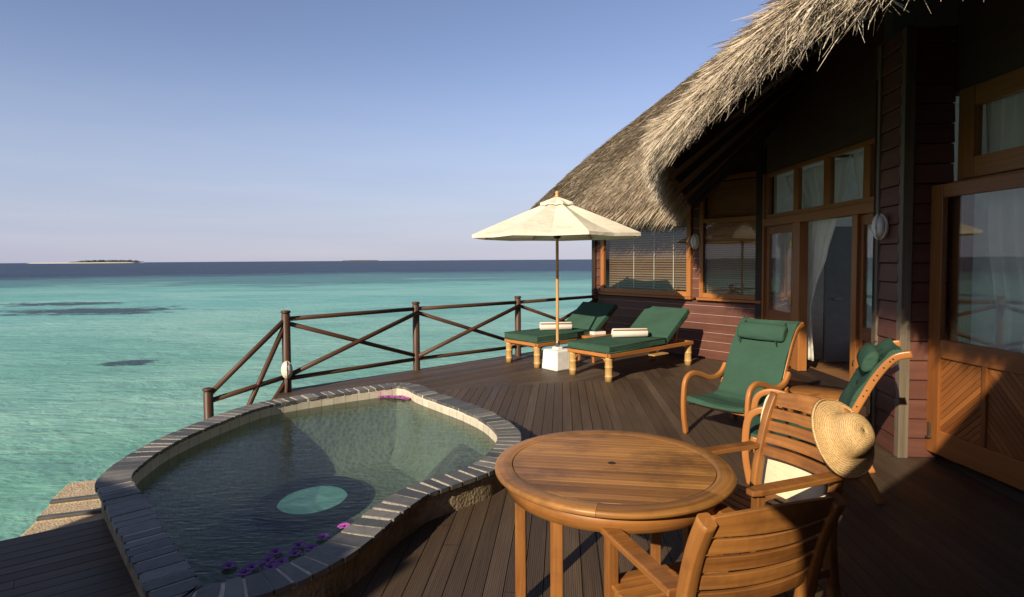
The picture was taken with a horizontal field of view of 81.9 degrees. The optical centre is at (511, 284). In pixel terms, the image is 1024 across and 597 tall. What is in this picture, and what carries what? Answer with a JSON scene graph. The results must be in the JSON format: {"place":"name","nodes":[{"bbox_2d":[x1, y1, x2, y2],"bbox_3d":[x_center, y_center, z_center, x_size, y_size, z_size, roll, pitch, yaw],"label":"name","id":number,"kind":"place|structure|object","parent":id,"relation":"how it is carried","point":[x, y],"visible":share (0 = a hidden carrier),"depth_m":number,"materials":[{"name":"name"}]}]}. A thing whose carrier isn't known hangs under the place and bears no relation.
{"place":"outdoors","nodes":[
{"label":"outdoors","id":0,"kind":"place"},
{"bbox_2d":[27,262,142,263],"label":"island","id":1,"kind":"structure","parent":0,"point":[91,262],"depth_m":2554.91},
{"bbox_2d":[77,260,143,261],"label":"palm grove","id":2,"kind":"object","parent":1,"relation":"on","point":[110,261],"visible":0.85,"depth_m":2571.25,"materials":[{"name":"green plant"}]},
{"bbox_2d":[0,259,591,540],"bbox_3d":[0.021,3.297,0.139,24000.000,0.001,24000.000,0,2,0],"label":"sea","id":3,"kind":"structure","parent":0,"point":[104,367],"depth_m":26.78,"materials":[{"name":"liquid"}]},
{"bbox_2d":[20,480,101,536],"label":"stone steps","id":4,"kind":"structure","parent":3,"relation":"in","point":[72,503],"depth_m":4.45,"materials":[{"name":"stone"}]},
{"bbox_2d":[343,260,377,260],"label":"island","id":5,"kind":"structure","parent":0,"point":[360,260],"depth_m":4130.21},
{"bbox_2d":[0,0,778,262],"label":"sky","id":6,"kind":"structure","parent":0,"point":[140,130],"materials":[{"name":"blue"}]},
{"bbox_2d":[527,385,602,591],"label":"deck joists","id":7,"kind":"object","parent":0,"point":[546,528],"depth_m":3.82,"materials":[{"name":"brown wood"}]},
{"bbox_2d":[0,346,1023,596],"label":"timber deck","id":8,"kind":"structure","parent":7,"relation":"on","point":[938,528],"depth_m":3.69,"materials":[{"name":"brown wood"}]},
{"bbox_2d":[95,382,520,596],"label":"plunge pool","id":9,"kind":"structure","parent":8,"relation":"in","point":[337,565],"depth_m":3.64,"materials":[{"name":"grey stone"}]},
{"bbox_2d":[136,395,494,583],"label":"pool water","id":10,"kind":"structure","parent":9,"relation":"in","point":[254,491],"depth_m":4.47,"materials":[{"name":"teal liquid"}]},
{"bbox_2d":[220,561,236,568],"bbox_3d":[-1.494,1.484,3.112,0.082,0.012,0.080,-1,2,-14],"label":"flower","id":11,"kind":"object","parent":10,"relation":"on","point":[229,565],"visible":1,"depth_m":3.11,"materials":[{"name":"purple plant"}]},
{"bbox_2d":[236,568,252,575],"bbox_3d":[-1.381,1.486,3.043,0.082,0.012,0.080,1,3,20],"label":"flower","id":12,"kind":"object","parent":10,"relation":"on","point":[243,571],"visible":1,"depth_m":3.04,"materials":[{"name":"purple plant"}]},
{"bbox_2d":[244,563,259,570],"bbox_3d":[-1.367,1.484,3.100,0.082,0.012,0.080,-1,3,-16],"label":"flower","id":13,"kind":"object","parent":10,"relation":"on","point":[254,566],"visible":1,"depth_m":3.10,"materials":[{"name":"purple plant"}]},
{"bbox_2d":[260,556,274,563],"bbox_3d":[-1.313,1.481,3.166,0.080,0.012,0.082,-1,2,-9],"label":"flower","id":14,"kind":"object","parent":10,"relation":"on","point":[268,559],"visible":1,"depth_m":3.17,"materials":[{"name":"purple plant"}]},
{"bbox_2d":[262,562,277,569],"bbox_3d":[-1.269,1.483,3.097,0.080,0.012,0.082,1,3,21],"label":"flower","id":15,"kind":"object","parent":10,"relation":"on","point":[267,566],"visible":0.88,"depth_m":3.10,"materials":[{"name":"purple plant"}]},
{"bbox_2d":[268,548,282,554],"bbox_3d":[-1.306,1.477,3.257,0.080,0.012,0.082,1,3,38],"label":"flower","id":16,"kind":"object","parent":10,"relation":"on","point":[273,551],"visible":1,"depth_m":3.26,"materials":[{"name":"purple plant"}]},
{"bbox_2d":[274,558,288,564],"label":"flower","id":17,"kind":"object","parent":10,"relation":"on","point":[279,561],"visible":0.96,"depth_m":3.15,"materials":[{"name":"purple plant"}]},
{"bbox_2d":[286,549,301,556],"bbox_3d":[-1.196,1.477,3.239,0.080,0.012,0.082,-1,3,-21],"label":"flower","id":18,"kind":"object","parent":10,"relation":"on","point":[295,552],"visible":1,"depth_m":3.24,"materials":[{"name":"purple plant"}]},
{"bbox_2d":[291,541,305,548],"bbox_3d":[-1.206,1.473,3.330,0.080,0.012,0.082,2,3,43],"label":"flower","id":19,"kind":"object","parent":10,"relation":"on","point":[300,544],"visible":1,"depth_m":3.33,"materials":[{"name":"purple plant"}]},
{"bbox_2d":[303,544,317,550],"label":"flower","id":20,"kind":"object","parent":10,"relation":"on","point":[309,547],"visible":0.95,"depth_m":3.30,"materials":[{"name":"purple plant"}]},
{"bbox_2d":[315,533,329,539],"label":"flower","id":21,"kind":"object","parent":10,"relation":"on","point":[322,536],"visible":1,"depth_m":3.43,"materials":[{"name":"purple plant"}]},
{"bbox_2d":[337,523,349,528],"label":"flower","id":22,"kind":"object","parent":10,"relation":"on","point":[342,525],"visible":0.89,"depth_m":3.57,"materials":[{"name":"pink plant"}]},
{"bbox_2d":[202,291,597,419],"bbox_3d":[-0.992,1.726,9.512,7.332,2.964,0.286,-3,3,-42],"label":"deck railing","id":23,"kind":"object","parent":8,"relation":"attached to","point":[284,324],"visible":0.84,"depth_m":8.41,"materials":[{"name":"brown wood"}]},
{"bbox_2d":[281,361,292,391],"bbox_3d":[-2.897,1.190,7.591,0.141,0.411,0.102,-1,3,-20],"label":"bulkhead lamp","id":24,"kind":"object","parent":23,"relation":"attached to","point":[286,369],"visible":1,"depth_m":7.57,"materials":[{"name":"white glass"}]},
{"bbox_2d":[472,191,640,370],"bbox_3d":[0.700,-0.065,9.105,2.461,2.755,2.461,0,2,8],"label":"parasol","id":25,"kind":"object","parent":8,"relation":"on","point":[557,218],"visible":0.97,"depth_m":8.65,"materials":[{"name":"fabric"}]},
{"bbox_2d":[504,302,618,367],"bbox_3d":[0.939,0.813,10.116,2.046,0.912,0.918,-2,3,-40],"label":"sun lounger","id":26,"kind":"object","parent":8,"relation":"on","point":[585,318],"visible":0.68,"depth_m":9.87,"materials":[{"name":"green fabric"}]},
{"bbox_2d":[539,322,571,329],"bbox_3d":[0.748,0.708,10.058,0.553,0.140,0.139,-1,2,-4],"label":"rolled towel","id":27,"kind":"object","parent":26,"relation":"on","point":[552,325],"visible":0.98,"depth_m":10.00,"materials":[{"name":"white fabric"}]},
{"bbox_2d":[578,334,606,362],"bbox_3d":[1.368,1.060,9.899,0.420,0.431,0.394,-2,3,-40],"label":"side table","id":28,"kind":"object","parent":8,"relation":"on","point":[587,336],"visible":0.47,"depth_m":9.80,"materials":[{"name":"orange wood"}]},
{"bbox_2d":[590,329,605,334],"bbox_3d":[1.444,0.804,9.979,0.240,0.073,0.160,-1,3,-25],"label":"white box","id":29,"kind":"object","parent":28,"relation":"on","point":[597,332],"visible":1,"depth_m":9.93,"materials":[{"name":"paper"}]},
{"bbox_2d":[495,430,736,596],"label":"dining table","id":30,"kind":"object","parent":8,"relation":"on","point":[630,482],"visible":0.99,"depth_m":2.57,"materials":[{"name":"brown wood"}]},
{"bbox_2d":[567,306,692,381],"bbox_3d":[1.887,0.853,9.031,2.046,0.912,0.918,-2,3,-40],"label":"sun lounger","id":31,"kind":"object","parent":8,"relation":"on","point":[662,325],"visible":0.95,"depth_m":8.86,"materials":[{"name":"green fabric"}]},
{"bbox_2d":[611,328,647,337],"bbox_3d":[1.811,0.742,9.069,0.553,0.140,0.139,-1,2,-4],"label":"rolled towel","id":32,"kind":"object","parent":31,"relation":"on","point":[627,332],"visible":1,"depth_m":9.01,"materials":[{"name":"white fabric"}]},
{"bbox_2d":[600,491,846,596],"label":"dining chair","id":33,"kind":"object","parent":8,"relation":"on","point":[795,536],"visible":0.91,"depth_m":1.85,"materials":[{"name":"brown wood"}]},
{"bbox_2d":[681,317,803,450],"bbox_3d":[2.270,0.910,5.745,1.071,1.089,0.710,-2,3,-37],"label":"lounge chair","id":34,"kind":"object","parent":8,"relation":"on","point":[760,355],"visible":0.88,"depth_m":5.78,"materials":[{"name":"green fabric"}]},
{"bbox_2d":[683,391,850,596],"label":"dining chair","id":35,"kind":"object","parent":8,"relation":"on","point":[757,493],"visible":0.39,"depth_m":3.14,"materials":[{"name":"brown wood"}]},
{"bbox_2d":[760,394,827,501],"bbox_3d":[1.536,0.960,3.240,0.154,0.666,0.430,-1,3,-21],"label":"canvas bag","id":36,"kind":"object","parent":35,"relation":"hanging from","point":[774,469],"visible":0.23,"depth_m":3.25,"materials":[{"name":"beige fabric"}]},
{"bbox_2d":[811,398,875,479],"bbox_3d":[1.608,0.749,2.867,0.270,0.350,0.292,1,3,30],"label":"straw hat","id":37,"kind":"object","parent":35,"relation":"hanging from","point":[844,442],"visible":0.99,"depth_m":2.80,"materials":[{"name":"beige wicker"}]},
{"bbox_2d":[530,0,1023,490],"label":"thatched villa","id":38,"kind":"object","parent":8,"relation":"on","point":[716,150],"visible":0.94,"depth_m":5.45,"materials":[{"name":"red wood"}]},
{"bbox_2d":[598,207,693,299],"bbox_3d":[2.479,-0.588,11.037,0.206,1.625,2.190,-2,3,-37],"label":"window","id":39,"kind":"structure","parent":38,"relation":"in","point":[687,294],"depth_m":10.95,"materials":[{"name":"brown wood"}]},
{"bbox_2d":[691,234,699,249],"bbox_3d":[3.105,-0.733,10.041,0.114,0.274,0.166,-2,3,-37],"label":"bulkhead lamp","id":40,"kind":"object","parent":38,"relation":"attached to","point":[695,240],"visible":1,"depth_m":10.01,"materials":[{"name":"white glass"}]},
{"bbox_2d":[696,171,760,303],"bbox_3d":[3.546,-0.750,9.593,0.151,2.055,1.166,-2,3,-37],"label":"window","id":41,"kind":"structure","parent":38,"relation":"in","point":[731,295],"depth_m":9.65,"materials":[{"name":"brown wood"}]},
{"bbox_2d":[766,224,792,365],"bbox_3d":[3.893,0.139,8.588,0.095,1.990,0.908,0,2,0],"label":"door","id":42,"kind":"structure","parent":38,"relation":"in","point":[771,314],"depth_m":8.85,"materials":[{"name":"brown wood"}]},
{"bbox_2d":[786,155,851,360],"bbox_3d":[4.077,-0.272,7.953,0.084,2.621,1.756,0,2,0],"label":"curtain","id":43,"kind":"object","parent":38,"relation":"hanging from","point":[820,233],"visible":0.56,"depth_m":7.87,"materials":[{"name":"white fabric"}]},
{"bbox_2d":[765,138,874,218],"bbox_3d":[3.912,-1.287,7.620,0.070,0.680,2.833,0,2,0],"label":"window","id":44,"kind":"structure","parent":38,"relation":"in","point":[868,145],"depth_m":7.23,"materials":[{"name":"brown wood"}]},
{"bbox_2d":[822,226,867,361],"bbox_3d":[4.871,0.147,8.598,0.620,1.980,0.085,0,2,0],"label":"inner door","id":45,"kind":"structure","parent":38,"relation":"in","point":[837,266],"depth_m":8.59,"materials":[{"name":"metal"}]},
{"bbox_2d":[853,151,872,267],"bbox_3d":[4.047,-0.217,6.668,0.068,2.620,0.746,0,2,0],"label":"curtain","id":46,"kind":"object","parent":38,"relation":"hanging from","point":[858,157],"visible":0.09,"depth_m":6.81,"materials":[{"name":"white fabric"}]},
{"bbox_2d":[859,214,873,395],"bbox_3d":[3.919,0.229,6.442,0.045,1.990,0.331,0,2,0],"label":"door","id":47,"kind":"structure","parent":38,"relation":"in","point":[864,332],"depth_m":6.55,"materials":[{"name":"brown wood"}]},
{"bbox_2d":[871,213,889,239],"bbox_3d":[3.227,-0.510,5.191,0.099,0.238,0.144,-2,3,-28],"label":"bulkhead lamp","id":48,"kind":"object","parent":38,"relation":"attached to","point":[880,225],"visible":1,"depth_m":5.16,"materials":[{"name":"white glass"}]},
{"bbox_2d":[925,171,1023,490],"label":"door","id":49,"kind":"structure","parent":38,"relation":"in","point":[975,419],"depth_m":4.55,"materials":[{"name":"brown wood"}]},
{"bbox_2d":[958,67,1023,179],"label":"window","id":50,"kind":"structure","parent":38,"relation":"in","point":[971,161],"depth_m":4.59,"materials":[{"name":"brown wood"}]},
{"bbox_2d":[986,92,1023,352],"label":"curtain","id":51,"kind":"object","parent":38,"relation":"hanging from","point":[1005,123],"visible":0.6,"depth_m":4.51,"materials":[{"name":"white fabric"}]},
{"bbox_2d":[789,385,844,416],"bbox_3d":[2.876,1.218,5.430,0.590,0.473,0.590,-1,3,-23],"label":"round side table","id":52,"kind":"object","parent":8,"relation":"on","point":[827,392],"visible":0.34,"depth_m":5.45,"materials":[{"name":"brown wood"}]},
{"bbox_2d":[742,338,912,504],"bbox_3d":[2.366,0.962,4.506,1.071,1.089,0.709,1,3,27],"label":"lounge chair","id":53,"kind":"object","parent":8,"relation":"on","point":[877,362],"visible":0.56,"depth_m":4.29,"materials":[{"name":"green fabric"}]}
]}

